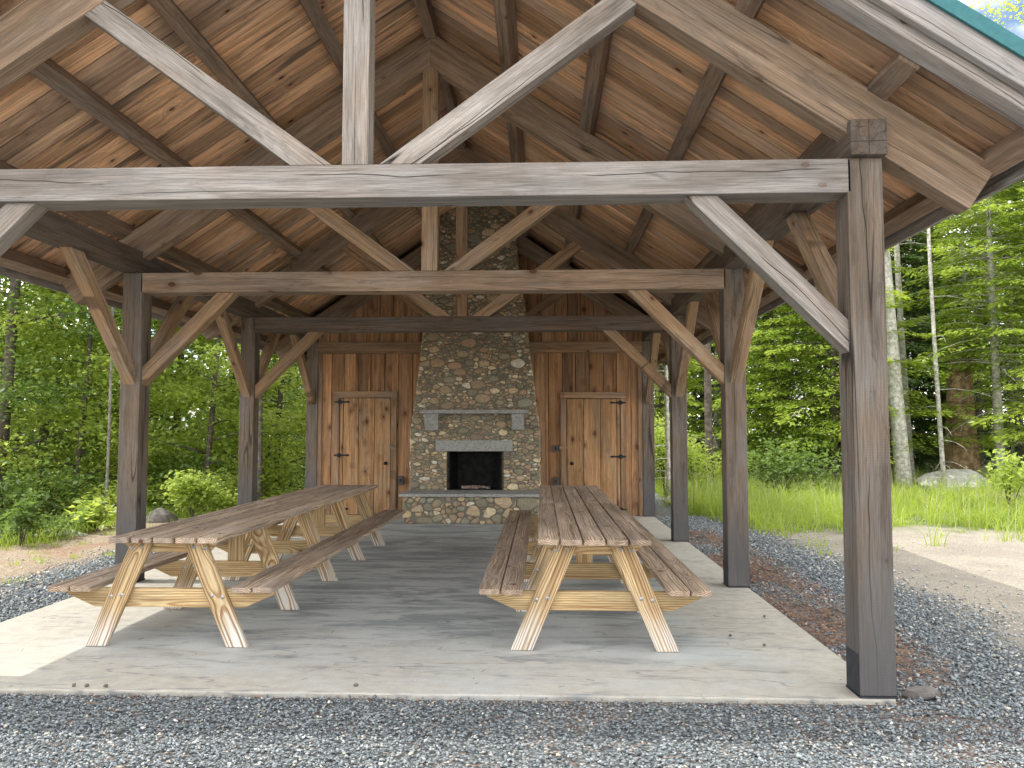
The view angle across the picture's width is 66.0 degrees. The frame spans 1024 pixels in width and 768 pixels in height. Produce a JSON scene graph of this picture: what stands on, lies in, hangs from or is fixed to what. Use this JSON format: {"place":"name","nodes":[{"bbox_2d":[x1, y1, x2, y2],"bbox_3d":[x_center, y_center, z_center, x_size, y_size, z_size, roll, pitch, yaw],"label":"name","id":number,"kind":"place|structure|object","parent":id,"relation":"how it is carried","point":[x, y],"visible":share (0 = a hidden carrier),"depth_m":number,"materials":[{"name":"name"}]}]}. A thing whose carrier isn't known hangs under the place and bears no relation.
{"place":"outdoors","nodes":[
{"label":"outdoors","id":0,"kind":"place"},
{"bbox_2d":[0,438,1023,767],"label":"ground","id":1,"kind":"structure","parent":0,"point":[980,558],"depth_m":4.21,"materials":[{"name":"soil"}]},
{"bbox_2d":[0,512,46,545],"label":"sapling","id":2,"kind":"object","parent":1,"relation":"on","point":[6,527],"visible":0.36,"depth_m":10.77,"materials":[{"name":"green plant"}]},
{"bbox_2d":[0,489,54,545],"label":"sapling","id":3,"kind":"object","parent":1,"relation":"on","point":[24,516],"visible":1,"depth_m":10.43,"materials":[{"name":"green plant"}]},
{"bbox_2d":[14,509,93,540],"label":"sapling","id":4,"kind":"object","parent":1,"relation":"on","point":[71,525],"visible":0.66,"depth_m":11.10,"materials":[{"name":"green plant"}]},
{"bbox_2d":[0,445,114,532],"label":"shrub","id":5,"kind":"object","parent":1,"relation":"on","point":[48,504],"visible":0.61,"depth_m":13.93,"materials":[{"name":"green plant"}]},
{"bbox_2d":[36,529,86,539],"bbox_3d":[-6.545,2.192,11.428,0.799,0.183,0.423,0,-3,2],"label":"boulder","id":6,"kind":"object","parent":1,"relation":"on","point":[80,535],"visible":0.17,"depth_m":11.32,"materials":[{"name":"grey stone"}]},
{"bbox_2d":[0,275,171,522],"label":"maple tree","id":7,"kind":"object","parent":1,"relation":"on","point":[2,347],"visible":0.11,"depth_m":16.93,"materials":[{"name":"green plant"}]},
{"bbox_2d":[0,279,178,520],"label":"beech tree","id":8,"kind":"object","parent":1,"relation":"on","point":[62,438],"visible":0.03,"depth_m":18.63,"materials":[{"name":"green plant"}]},
{"bbox_2d":[0,278,179,523],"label":"maple tree","id":9,"kind":"object","parent":1,"relation":"on","point":[19,367],"visible":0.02,"depth_m":19.64,"materials":[{"name":"green plant"}]},
{"bbox_2d":[64,494,116,533],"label":"sapling","id":10,"kind":"object","parent":1,"relation":"on","point":[91,513],"visible":0.86,"depth_m":11.75,"materials":[{"name":"green plant"}]},
{"bbox_2d":[0,275,188,531],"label":"beech tree","id":11,"kind":"object","parent":1,"relation":"on","point":[7,378],"visible":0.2,"depth_m":14.95,"materials":[{"name":"green plant"}]},
{"bbox_2d":[5,297,195,504],"bbox_3d":[-12.612,-1.027,24.067,6.878,13.340,7.863,0,-3,8],"label":"maple tree","id":12,"kind":"object","parent":1,"relation":"on","point":[88,416],"depth_m":23.27,"materials":[{"name":"green plant"}]},
{"bbox_2d":[104,307,113,516],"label":"tree trunk","id":13,"kind":"object","parent":1,"relation":"on","point":[109,425],"visible":0.28,"depth_m":13.96,"materials":[{"name":"grey plant"}]},
{"bbox_2d":[0,503,221,584],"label":"weeds","id":14,"kind":"object","parent":1,"relation":"on","point":[44,538],"visible":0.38,"depth_m":10.79,"materials":[{"name":"green plant"}]},
{"bbox_2d":[0,281,238,516],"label":"maple tree","id":15,"kind":"object","parent":1,"relation":"on","point":[87,371],"visible":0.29,"depth_m":15.41,"materials":[{"name":"green plant"}]},
{"bbox_2d":[4,282,285,510],"bbox_3d":[-8.091,-2.099,17.280,7.104,12.053,6.214,-2,-4,28],"label":"maple tree","id":16,"kind":"object","parent":1,"relation":"on","point":[151,405],"visible":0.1,"depth_m":16.53,"materials":[{"name":"green plant"}]},
{"bbox_2d":[146,508,178,522],"bbox_3d":[-5.868,2.260,13.110,0.551,0.404,0.444,-3,-4,37],"label":"boulder","id":17,"kind":"object","parent":1,"relation":"on","point":[160,515],"visible":0.59,"depth_m":12.96,"materials":[{"name":"grey stone"}]},
{"bbox_2d":[51,321,301,514],"bbox_3d":[-8.875,-1.662,21.000,7.636,14.197,7.379,-1,-4,23],"label":"beech tree","id":18,"kind":"object","parent":1,"relation":"on","point":[176,415],"visible":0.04,"depth_m":20.96,"materials":[{"name":"green plant"}]},
{"bbox_2d":[49,319,305,513],"bbox_3d":[-6.257,-1.239,16.061,5.817,9.408,5.268,-3,-4,38],"label":"maple tree","id":19,"kind":"object","parent":1,"relation":"on","point":[216,362],"visible":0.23,"depth_m":15.87,"materials":[{"name":"green plant"}]},
{"bbox_2d":[104,437,281,516],"bbox_3d":[-6.241,2.134,15.843,3.533,2.144,3.518,2,-4,-28],"label":"shrub","id":20,"kind":"object","parent":1,"relation":"on","point":[170,467],"visible":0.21,"depth_m":15.63,"materials":[{"name":"green plant"}]},
{"bbox_2d":[153,468,237,516],"bbox_3d":[-5.096,1.854,12.922,1.412,0.944,1.130,0,-3,2],"label":"shrub","id":21,"kind":"object","parent":1,"relation":"on","point":[187,488],"visible":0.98,"depth_m":12.85,"materials":[{"name":"green plant"}]},
{"bbox_2d":[104,326,305,489],"bbox_3d":[-8.385,-1.879,24.300,7.818,15.043,8.091,2,-4,-36],"label":"beech tree","id":22,"kind":"object","parent":1,"relation":"on","point":[234,378],"visible":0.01,"depth_m":23.88,"materials":[{"name":"green plant"}]},
{"bbox_2d":[193,487,237,509],"bbox_3d":[-4.790,2.029,13.245,0.854,0.631,0.890,0,-3,2],"label":"shrub","id":23,"kind":"object","parent":1,"relation":"on","point":[230,498],"visible":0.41,"depth_m":13.19,"materials":[{"name":"green plant"}]},
{"bbox_2d":[146,342,305,509],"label":"maple tree","id":24,"kind":"object","parent":1,"relation":"on","point":[300,393],"visible":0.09,"depth_m":19.22,"materials":[{"name":"green plant"}]},
{"bbox_2d":[159,347,305,497],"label":"maple tree","id":25,"kind":"object","parent":1,"relation":"on","point":[280,400],"visible":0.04,"depth_m":18.68,"materials":[{"name":"green plant"}]},
{"bbox_2d":[202,454,302,507],"bbox_3d":[-5.380,2.348,16.301,2.432,1.994,2.260,0,-3,2],"label":"shrub","id":26,"kind":"object","parent":1,"relation":"on","point":[286,490],"visible":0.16,"depth_m":16.47,"materials":[{"name":"green plant"}]},
{"bbox_2d":[257,350,262,500],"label":"tree trunk","id":27,"kind":"object","parent":1,"relation":"on","point":[260,463],"visible":0.09,"depth_m":15.88,"materials":[{"name":"grey plant"}]},
{"bbox_2d":[225,356,305,490],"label":"spruce tree","id":28,"kind":"object","parent":1,"relation":"on","point":[289,431],"visible":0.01,"depth_m":27.77,"materials":[{"name":"green plant"}]},
{"bbox_2d":[0,515,895,704],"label":"concrete slab","id":29,"kind":"structure","parent":1,"relation":"on","point":[315,640],"depth_m":5.43,"materials":[{"name":"grey concrete"}]},
{"bbox_2d":[48,485,405,647],"bbox_3d":[-2.274,1.570,7.914,1.540,0.752,5.271,0,-3,2],"label":"picnic table","id":30,"kind":"object","parent":29,"relation":"on","point":[239,534],"visible":1,"depth_m":6.23,"materials":[{"name":"brown wood"}]},
{"bbox_2d":[20,528,758,686],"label":"slab litter","id":31,"kind":"object","parent":29,"relation":"on","point":[417,614],"visible":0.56,"depth_m":6.07,"materials":[{"name":"brown plant"}]},
{"bbox_2d":[399,206,540,523],"bbox_3d":[-0.634,-0.974,13.509,2.275,6.500,1.759,0,-3,2],"label":"stone fireplace","id":32,"kind":"object","parent":29,"relation":"on","point":[475,419],"visible":0.69,"depth_m":13.38,"materials":[{"name":"stone"}]},
{"bbox_2d":[461,486,478,488],"bbox_3d":[-0.713,1.765,13.454,0.300,0.063,0.056,0,-3,-2],"label":"log","id":33,"kind":"object","parent":32,"relation":"in","point":[470,487],"visible":1,"depth_m":13.43,"materials":[{"name":"brown wood"}]},
{"bbox_2d":[0,0,1023,698],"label":"pavilion","id":34,"kind":"structure","parent":29,"relation":"on","point":[674,184],"depth_m":6.72,"materials":[{"name":"wood"}]},
{"bbox_2d":[334,398,390,514],"bbox_3d":[-2.637,1.262,13.814,1.012,2.048,0.091,0,-3,2],"label":"door","id":35,"kind":"structure","parent":34,"relation":"in","point":[364,455],"depth_m":13.84,"materials":[{"name":"wood"}]},
{"bbox_2d":[566,398,626,509],"bbox_3d":[1.470,1.263,13.661,1.041,2.028,0.091,0,-3,2],"label":"door","id":36,"kind":"structure","parent":34,"relation":"in","point":[594,456],"depth_m":13.69,"materials":[{"name":"wood"}]},
{"bbox_2d":[479,485,712,651],"bbox_3d":[0.646,1.564,7.806,1.540,0.752,5.271,0,-3,2],"label":"picnic table","id":37,"kind":"object","parent":29,"relation":"on","point":[583,523],"visible":1,"depth_m":5.50,"materials":[{"name":"brown wood"}]},
{"bbox_2d":[0,522,990,767],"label":"pine needles","id":38,"kind":"object","parent":1,"relation":"on","point":[790,586],"visible":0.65,"depth_m":6.25,"materials":[{"name":"brown plant"}]},
{"bbox_2d":[0,195,1023,517],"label":"woods","id":39,"kind":"object","parent":1,"relation":"on","point":[302,403],"depth_m":29.56,"materials":[{"name":"green plant"}]},
{"bbox_2d":[3,240,1023,536],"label":"tree trunks","id":40,"kind":"object","parent":1,"relation":"on","point":[979,412],"visible":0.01,"depth_m":23.17,"materials":[{"name":"brown plant"}]},
{"bbox_2d":[654,412,708,497],"bbox_3d":[3.628,1.571,17.995,1.660,2.141,1.559,3,-4,-36],"label":"shrub","id":41,"kind":"object","parent":1,"relation":"on","point":[659,439],"visible":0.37,"depth_m":17.88,"materials":[{"name":"green plant"}]},
{"bbox_2d":[654,352,713,467],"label":"spruce tree","id":42,"kind":"object","parent":1,"relation":"on","point":[699,431],"depth_m":25.96,"materials":[{"name":"green plant"}]},
{"bbox_2d":[655,362,716,495],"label":"tree trunk","id":43,"kind":"object","parent":1,"relation":"on","point":[667,445],"visible":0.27,"depth_m":16.90,"materials":[{"name":"grey plant"}]},
{"bbox_2d":[654,346,748,484],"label":"hemlock tree","id":44,"kind":"object","parent":1,"relation":"on","point":[661,401],"visible":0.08,"depth_m":21.79,"materials":[{"name":"green plant"}]},
{"bbox_2d":[663,434,748,487],"bbox_3d":[4.127,1.842,17.345,1.675,1.512,1.589,2,-4,-31],"label":"shrub","id":45,"kind":"object","parent":1,"relation":"on","point":[692,461],"visible":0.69,"depth_m":17.27,"materials":[{"name":"green plant"}]},
{"bbox_2d":[696,342,719,483],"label":"tree trunk","id":46,"kind":"object","parent":1,"relation":"on","point":[708,406],"visible":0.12,"depth_m":18.94,"materials":[{"name":"grey plant"}]},
{"bbox_2d":[654,318,775,470],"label":"hemlock tree","id":47,"kind":"object","parent":1,"relation":"on","point":[716,442],"visible":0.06,"depth_m":23.95,"materials":[{"name":"green plant"}]},
{"bbox_2d":[654,330,781,473],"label":"spruce tree","id":48,"kind":"object","parent":1,"relation":"on","point":[702,418],"visible":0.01,"depth_m":25.81,"materials":[{"name":"green plant"}]},
{"bbox_2d":[687,302,840,484],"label":"hemlock tree","id":49,"kind":"object","parent":1,"relation":"on","point":[773,369],"visible":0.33,"depth_m":19.66,"materials":[{"name":"green plant"}]},
{"bbox_2d":[692,288,840,475],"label":"spruce tree","id":50,"kind":"object","parent":1,"relation":"on","point":[750,411],"visible":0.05,"depth_m":23.52,"materials":[{"name":"green plant"}]},
{"bbox_2d":[721,427,841,495],"bbox_3d":[6.076,1.612,16.802,3.026,1.866,2.288,-2,-4,27],"label":"shrub","id":51,"kind":"object","parent":1,"relation":"on","point":[779,465],"visible":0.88,"depth_m":16.65,"materials":[{"name":"green plant"}]},
{"bbox_2d":[751,291,840,472],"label":"spruce tree","id":52,"kind":"object","parent":1,"relation":"on","point":[802,378],"visible":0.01,"depth_m":29.68,"materials":[{"name":"green plant"}]},
{"bbox_2d":[713,238,996,483],"bbox_3d":[8.020,-2.703,19.759,5.592,11.306,5.933,1,-4,-21],"label":"hemlock tree","id":53,"kind":"object","parent":1,"relation":"on","point":[831,394],"visible":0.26,"depth_m":19.07,"materials":[{"name":"green plant"}]},
{"bbox_2d":[792,276,937,471],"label":"spruce tree","id":54,"kind":"object","parent":1,"relation":"on","point":[817,355],"visible":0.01,"depth_m":26.97,"materials":[{"name":"green plant"}]},
{"bbox_2d":[884,251,913,492],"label":"tree trunk","id":55,"kind":"object","parent":1,"relation":"on","point":[899,435],"visible":0.38,"depth_m":18.37,"materials":[{"name":"grey plant"}]},
{"bbox_2d":[805,230,994,477],"bbox_3d":[11.288,-2.842,22.980,5.422,12.388,4.832,1,-4,-15],"label":"spruce tree","id":56,"kind":"object","parent":1,"relation":"on","point":[920,344],"visible":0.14,"depth_m":22.55,"materials":[{"name":"green plant"}]},
{"bbox_2d":[818,223,1015,471],"bbox_3d":[12.539,-2.069,24.648,5.217,10.549,5.536,0,-3,7],"label":"hemlock tree","id":57,"kind":"object","parent":1,"relation":"on","point":[985,398],"visible":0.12,"depth_m":24.04,"materials":[{"name":"green plant"}]},
{"bbox_2d":[902,685,940,700],"bbox_3d":[2.320,1.750,4.451,0.176,0.084,0.141,2,-4,-31],"label":"rock","id":58,"kind":"object","parent":1,"relation":"on","point":[927,692],"visible":0.81,"depth_m":4.42,"materials":[{"name":"grey stone"}]},
{"bbox_2d":[894,240,952,481],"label":"tree trunk","id":59,"kind":"object","parent":1,"relation":"on","point":[902,347],"visible":0.25,"depth_m":20.55,"materials":[{"name":"grey plant"}]},
{"bbox_2d":[839,215,1023,471],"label":"spruce tree","id":60,"kind":"object","parent":1,"relation":"on","point":[943,395],"visible":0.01,"depth_m":25.70,"materials":[{"name":"green plant"}]},
{"bbox_2d":[916,469,991,494],"bbox_3d":[10.272,2.351,18.231,1.812,0.759,1.161,0,-3,2],"label":"boulder","id":61,"kind":"object","parent":1,"relation":"on","point":[960,473],"visible":0.41,"depth_m":18.00,"materials":[{"name":"grey stone"}]},
{"bbox_2d":[914,216,1001,485],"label":"tree trunk","id":62,"kind":"object","parent":1,"relation":"on","point":[939,416],"visible":0.66,"depth_m":17.99,"materials":[{"name":"grey plant"}]},
{"bbox_2d":[895,182,1023,491],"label":"hemlock tree","id":63,"kind":"object","parent":1,"relation":"on","point":[989,207],"visible":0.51,"depth_m":18.60,"materials":[{"name":"green plant"}]},
{"bbox_2d":[902,199,1023,462],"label":"hemlock tree","id":64,"kind":"object","parent":1,"relation":"on","point":[962,276],"visible":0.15,"depth_m":23.03,"materials":[{"name":"green plant"}]},
{"bbox_2d":[944,335,982,474],"bbox_3d":[11.133,0.740,19.437,1.059,4.150,1.079,0,-3,2],"label":"snag","id":65,"kind":"object","parent":1,"relation":"on","point":[966,456],"visible":0.49,"depth_m":19.26,"materials":[{"name":"brown wood"}]},
{"bbox_2d":[914,178,1023,452],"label":"hemlock tree","id":66,"kind":"object","parent":1,"relation":"on","point":[1019,435],"visible":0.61,"depth_m":18.40,"materials":[{"name":"green plant"}]},
{"bbox_2d":[915,182,1023,471],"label":"spruce tree","id":67,"kind":"object","parent":1,"relation":"on","point":[985,323],"visible":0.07,"depth_m":24.93,"materials":[{"name":"green plant"}]},
{"bbox_2d":[965,442,1023,510],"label":"shrub","id":68,"kind":"object","parent":1,"relation":"on","point":[1006,481],"visible":0.96,"depth_m":13.82,"materials":[{"name":"green plant"}]},
{"bbox_2d":[967,0,1023,28],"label":"birch tree","id":69,"kind":"object","parent":1,"relation":"on","point":[990,10],"visible":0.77,"depth_m":21.00,"materials":[{"name":"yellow plant"}]},
{"bbox_2d":[0,515,1023,767],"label":"gravel","id":70,"kind":"structure","parent":0,"point":[716,527],"depth_m":4.10,"materials":[{"name":"grey gravel"}]},
{"bbox_2d":[1,0,1023,435],"label":"sky","id":71,"kind":"structure","parent":0,"point":[1013,23],"materials":[{"name":"white"}]},
{"bbox_2d":[655,457,1023,555],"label":"grass","id":72,"kind":"structure","parent":0,"point":[822,512],"depth_m":13.85,"materials":[{"name":"green plant"}]}
]}

